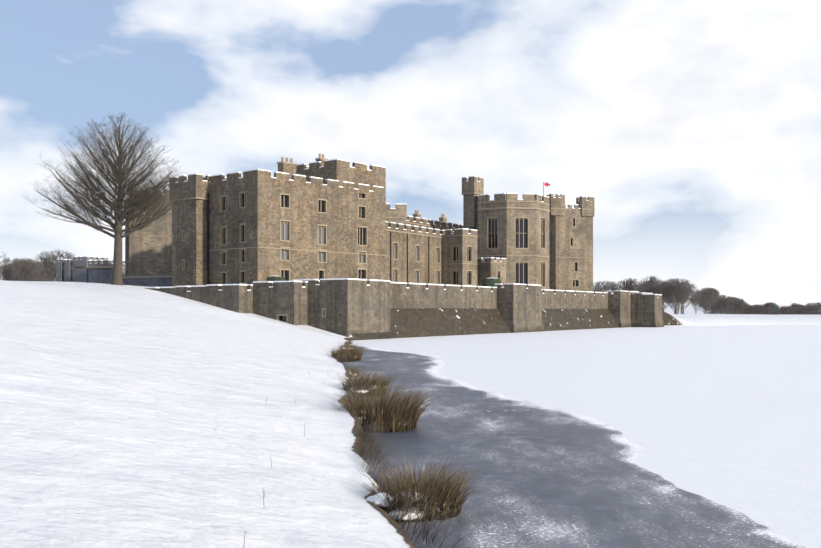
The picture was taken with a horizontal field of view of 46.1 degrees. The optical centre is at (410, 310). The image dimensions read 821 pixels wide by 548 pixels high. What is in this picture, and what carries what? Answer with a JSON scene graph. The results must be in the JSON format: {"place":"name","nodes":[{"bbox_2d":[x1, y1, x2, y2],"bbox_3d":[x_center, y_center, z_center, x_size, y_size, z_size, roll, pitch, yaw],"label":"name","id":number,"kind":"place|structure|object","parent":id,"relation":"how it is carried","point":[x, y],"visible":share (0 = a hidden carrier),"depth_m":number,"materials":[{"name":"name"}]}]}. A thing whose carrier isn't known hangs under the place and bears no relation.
{"place":"outdoors","nodes":[
{"label":"outdoors","id":0,"kind":"place"},
{"bbox_2d":[125,188,406,274],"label":"castle range","id":1,"kind":"structure","parent":0,"point":[148,250],"depth_m":161.47,"materials":[{"name":"brown stone"}]},
{"bbox_2d":[169,153,385,286],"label":"castle building","id":2,"kind":"structure","parent":0,"point":[321,218],"depth_m":134.53,"materials":[{"name":"brown stone"}]},
{"bbox_2d":[0,280,820,547],"bbox_3d":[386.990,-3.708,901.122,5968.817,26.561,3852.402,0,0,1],"label":"ground snow","id":3,"kind":"structure","parent":0,"point":[131,416],"depth_m":18.38,"materials":[{"name":"white snow"}]},
{"bbox_2d":[0,253,15,269],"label":"tree","id":4,"kind":"object","parent":3,"relation":"on","point":[7,261],"visible":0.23,"depth_m":409.69,"materials":[{"name":"grey plant"}]},
{"bbox_2d":[0,259,40,280],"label":"tree","id":5,"kind":"object","parent":3,"relation":"on","point":[18,268],"visible":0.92,"depth_m":307.03,"materials":[{"name":"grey plant"}]},
{"bbox_2d":[0,258,45,280],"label":"tree","id":6,"kind":"object","parent":3,"relation":"on","point":[31,263],"visible":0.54,"depth_m":312.85,"materials":[{"name":"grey plant"}]},
{"bbox_2d":[0,263,50,280],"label":"tree","id":7,"kind":"object","parent":3,"relation":"on","point":[43,278],"visible":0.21,"depth_m":318.00,"materials":[{"name":"grey plant"}]},
{"bbox_2d":[35,262,56,280],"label":"tree","id":8,"kind":"object","parent":3,"relation":"on","point":[48,277],"visible":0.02,"depth_m":393.38,"materials":[{"name":"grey plant"}]},
{"bbox_2d":[35,249,77,281],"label":"tree","id":9,"kind":"object","parent":3,"relation":"on","point":[47,265],"visible":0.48,"depth_m":354.17,"materials":[{"name":"grey plant"}]},
{"bbox_2d":[26,112,194,284],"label":"bare tree","id":10,"kind":"object","parent":3,"relation":"on","point":[120,207],"visible":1,"depth_m":108.89,"materials":[{"name":"brown plant"}]},
{"bbox_2d":[56,256,171,286],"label":"wall","id":11,"kind":"structure","parent":3,"relation":"on","point":[91,269],"depth_m":192.26,"materials":[{"name":"grey stone"}]},
{"bbox_2d":[266,275,284,281],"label":"yew topiary","id":12,"kind":"object","parent":3,"relation":"on","point":[275,278],"visible":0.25,"depth_m":111.22,"materials":[{"name":"green plant"}]},
{"bbox_2d":[243,372,338,547],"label":"stalks","id":13,"kind":"object","parent":3,"relation":"on","point":[271,463],"visible":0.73,"depth_m":15.74,"materials":[{"name":"brown plant"}]},
{"bbox_2d":[144,278,663,336],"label":"castle curtain wall","id":14,"kind":"structure","parent":3,"relation":"on","point":[346,307],"depth_m":107.90,"materials":[{"name":"stone"}]},
{"bbox_2d":[386,210,462,283],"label":"castle range","id":15,"kind":"structure","parent":3,"relation":"on","point":[414,250],"depth_m":159.99,"materials":[{"name":"brown stone"}]},
{"bbox_2d":[482,277,501,286],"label":"yew topiary","id":16,"kind":"object","parent":3,"relation":"on","point":[490,282],"visible":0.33,"depth_m":148.31,"materials":[{"name":"green plant"}]},
{"bbox_2d":[469,182,549,288],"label":"castle tower","id":17,"kind":"structure","parent":3,"relation":"on","point":[512,229],"depth_m":177.00,"materials":[{"name":"brown stone"}]},
{"bbox_2d":[545,193,594,291],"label":"castle tower","id":18,"kind":"structure","parent":3,"relation":"on","point":[570,248],"depth_m":192.38,"materials":[{"name":"stone"}]},
{"bbox_2d":[593,280,618,291],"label":"tree","id":19,"kind":"object","parent":3,"relation":"on","point":[606,287],"visible":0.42,"depth_m":415.45,"materials":[{"name":"grey plant"}]},
{"bbox_2d":[611,277,650,292],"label":"tree","id":20,"kind":"object","parent":3,"relation":"on","point":[629,284],"visible":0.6,"depth_m":326.61,"materials":[{"name":"grey plant"}]},
{"bbox_2d":[640,288,663,300],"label":"tree","id":21,"kind":"object","parent":3,"relation":"on","point":[650,291],"visible":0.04,"depth_m":312.46,"materials":[{"name":"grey plant"}]},
{"bbox_2d":[635,275,670,295],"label":"tree","id":22,"kind":"object","parent":3,"relation":"on","point":[653,279],"visible":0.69,"depth_m":305.11,"materials":[{"name":"grey plant"}]},
{"bbox_2d":[638,280,676,299],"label":"tree","id":23,"kind":"object","parent":3,"relation":"on","point":[661,281],"visible":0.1,"depth_m":348.28,"materials":[{"name":"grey plant"}]},
{"bbox_2d":[646,287,679,310],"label":"tree","id":24,"kind":"object","parent":3,"relation":"on","point":[674,293],"visible":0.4,"depth_m":304.92,"materials":[{"name":"grey plant"}]},
{"bbox_2d":[663,294,689,309],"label":"tree","id":25,"kind":"object","parent":3,"relation":"on","point":[680,300],"visible":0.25,"depth_m":364.66,"materials":[{"name":"grey plant"}]},
{"bbox_2d":[655,278,698,313],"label":"tree","id":26,"kind":"object","parent":3,"relation":"on","point":[678,284],"visible":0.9,"depth_m":304.95,"materials":[{"name":"grey plant"}]},
{"bbox_2d":[665,283,698,313],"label":"tree","id":27,"kind":"object","parent":3,"relation":"on","point":[682,305],"visible":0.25,"depth_m":349.26,"materials":[{"name":"grey plant"}]},
{"bbox_2d":[670,290,695,313],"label":"tree","id":28,"kind":"object","parent":3,"relation":"on","point":[688,301],"visible":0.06,"depth_m":392.35,"materials":[{"name":"grey plant"}]},
{"bbox_2d":[689,298,701,313],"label":"tree","id":29,"kind":"object","parent":3,"relation":"on","point":[693,302],"visible":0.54,"depth_m":445.85,"materials":[{"name":"grey plant"}]},
{"bbox_2d":[696,296,712,313],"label":"tree","id":30,"kind":"object","parent":3,"relation":"on","point":[704,301],"visible":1,"depth_m":385.44,"materials":[{"name":"grey plant"}]},
{"bbox_2d":[693,287,720,313],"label":"tree","id":31,"kind":"object","parent":3,"relation":"on","point":[708,298],"visible":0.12,"depth_m":450.35,"materials":[{"name":"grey plant"}]},
{"bbox_2d":[695,287,720,313],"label":"tree","id":32,"kind":"object","parent":3,"relation":"on","point":[710,292],"visible":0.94,"depth_m":412.67,"materials":[{"name":"grey plant"}]},
{"bbox_2d":[711,305,721,313],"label":"tree","id":33,"kind":"object","parent":3,"relation":"on","point":[715,308],"visible":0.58,"depth_m":594.45,"materials":[{"name":"grey plant"}]},
{"bbox_2d":[712,297,728,313],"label":"tree","id":34,"kind":"object","parent":3,"relation":"on","point":[719,306],"visible":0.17,"depth_m":539.59,"materials":[{"name":"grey plant"}]},
{"bbox_2d":[715,298,734,313],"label":"tree","id":35,"kind":"object","parent":3,"relation":"on","point":[722,304],"visible":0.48,"depth_m":532.33,"materials":[{"name":"grey plant"}]},
{"bbox_2d":[719,299,734,313],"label":"park tree","id":36,"kind":"object","parent":3,"relation":"on","point":[724,302],"visible":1,"depth_m":328.11,"materials":[{"name":"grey plant"}]},
{"bbox_2d":[722,296,736,313],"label":"tree","id":37,"kind":"object","parent":3,"relation":"on","point":[730,297],"visible":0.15,"depth_m":561.58,"materials":[{"name":"grey plant"}]},
{"bbox_2d":[730,301,744,313],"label":"tree","id":38,"kind":"object","parent":3,"relation":"on","point":[737,304],"visible":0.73,"depth_m":535.23,"materials":[{"name":"grey plant"}]},
{"bbox_2d":[731,299,745,313],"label":"tree","id":39,"kind":"object","parent":3,"relation":"on","point":[739,303],"visible":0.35,"depth_m":551.82,"materials":[{"name":"grey plant"}]},
{"bbox_2d":[749,304,764,313],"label":"tree","id":40,"kind":"object","parent":3,"relation":"on","point":[757,308],"visible":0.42,"depth_m":554.17,"materials":[{"name":"grey plant"}]},
{"bbox_2d":[750,306,763,313],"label":"tree","id":41,"kind":"object","parent":3,"relation":"on","point":[760,307],"visible":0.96,"depth_m":531.78,"materials":[{"name":"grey plant"}]},
{"bbox_2d":[763,302,773,314],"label":"park tree","id":42,"kind":"object","parent":3,"relation":"on","point":[768,306],"visible":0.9,"depth_m":343.59,"materials":[{"name":"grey plant"}]},
{"bbox_2d":[761,302,779,313],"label":"tree","id":43,"kind":"object","parent":3,"relation":"on","point":[768,303],"visible":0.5,"depth_m":520.34,"materials":[{"name":"grey plant"}]},
{"bbox_2d":[779,306,788,313],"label":"tree","id":44,"kind":"object","parent":3,"relation":"on","point":[783,308],"visible":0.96,"depth_m":560.71,"materials":[{"name":"grey plant"}]},
{"bbox_2d":[789,305,798,314],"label":"tree","id":45,"kind":"object","parent":3,"relation":"on","point":[792,307],"visible":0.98,"depth_m":551.40,"materials":[{"name":"grey plant"}]},
{"bbox_2d":[790,303,800,313],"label":"tree","id":46,"kind":"object","parent":3,"relation":"on","point":[799,307],"visible":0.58,"depth_m":563.46,"materials":[{"name":"grey plant"}]},
{"bbox_2d":[787,304,804,314],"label":"tree","id":47,"kind":"object","parent":3,"relation":"on","point":[798,309],"visible":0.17,"depth_m":591.39,"materials":[{"name":"grey plant"}]},
{"bbox_2d":[799,306,813,314],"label":"tree","id":48,"kind":"object","parent":3,"relation":"on","point":[806,308],"visible":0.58,"depth_m":564.79,"materials":[{"name":"grey plant"}]},
{"bbox_2d":[808,306,816,314],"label":"tree","id":49,"kind":"object","parent":3,"relation":"on","point":[813,309],"visible":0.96,"depth_m":518.50,"materials":[{"name":"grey plant"}]},
{"bbox_2d":[805,302,820,314],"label":"tree","id":50,"kind":"object","parent":3,"relation":"on","point":[818,305],"visible":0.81,"depth_m":519.00,"materials":[{"name":"grey plant"}]},
{"bbox_2d":[0,0,820,304],"label":"sky","id":51,"kind":"structure","parent":0,"point":[693,127],"materials":[{"name":"white"}]},
{"bbox_2d":[442,176,483,285],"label":"castle tower","id":52,"kind":"structure","parent":0,"point":[459,256],"depth_m":166.03,"materials":[{"name":"brown stone"}]},
{"bbox_2d":[344,344,809,547],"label":"pond ice","id":53,"kind":"structure","parent":0,"point":[561,478],"depth_m":18.30,"materials":[{"name":"grey ice"}]},
{"bbox_2d":[321,338,499,547],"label":"reeds","id":54,"kind":"object","parent":53,"relation":"on","point":[389,417],"visible":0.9,"depth_m":18.51,"materials":[{"name":"brown plant"}]},
{"bbox_2d":[366,492,393,506],"bbox_3d":[-0.462,2.904,14.853,0.458,0.185,0.470,0,0,1],"label":"rock","id":55,"kind":"object","parent":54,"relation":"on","point":[377,501],"visible":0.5,"depth_m":14.69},
{"bbox_2d":[389,507,425,519],"bbox_3d":[-0.071,3.058,14.620,0.505,0.147,0.544,0,0,-43],"label":"rock","id":56,"kind":"object","parent":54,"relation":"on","point":[392,514],"visible":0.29,"depth_m":14.45,"materials":[{"name":"grey stone"}]},
{"bbox_2d":[393,492,423,502],"bbox_3d":[-0.018,2.900,15.063,0.562,0.144,0.508,0,0,1],"label":"snow lump","id":57,"kind":"object","parent":54,"relation":"on","point":[410,497],"visible":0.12,"depth_m":14.91,"materials":[{"name":"white snow"}]},
{"bbox_2d":[351,325,820,547],"bbox_3d":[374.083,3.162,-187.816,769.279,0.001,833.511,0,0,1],"label":"snow-covered ice","id":58,"kind":"structure","parent":0,"point":[760,463],"depth_m":37.68,"materials":[{"name":"white snow"}]},
{"bbox_2d":[364,334,818,427],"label":"snow tracks","id":59,"kind":"object","parent":58,"relation":"on","point":[690,405],"visible":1,"depth_m":32.75,"materials":[{"name":"white snow"}]}
]}

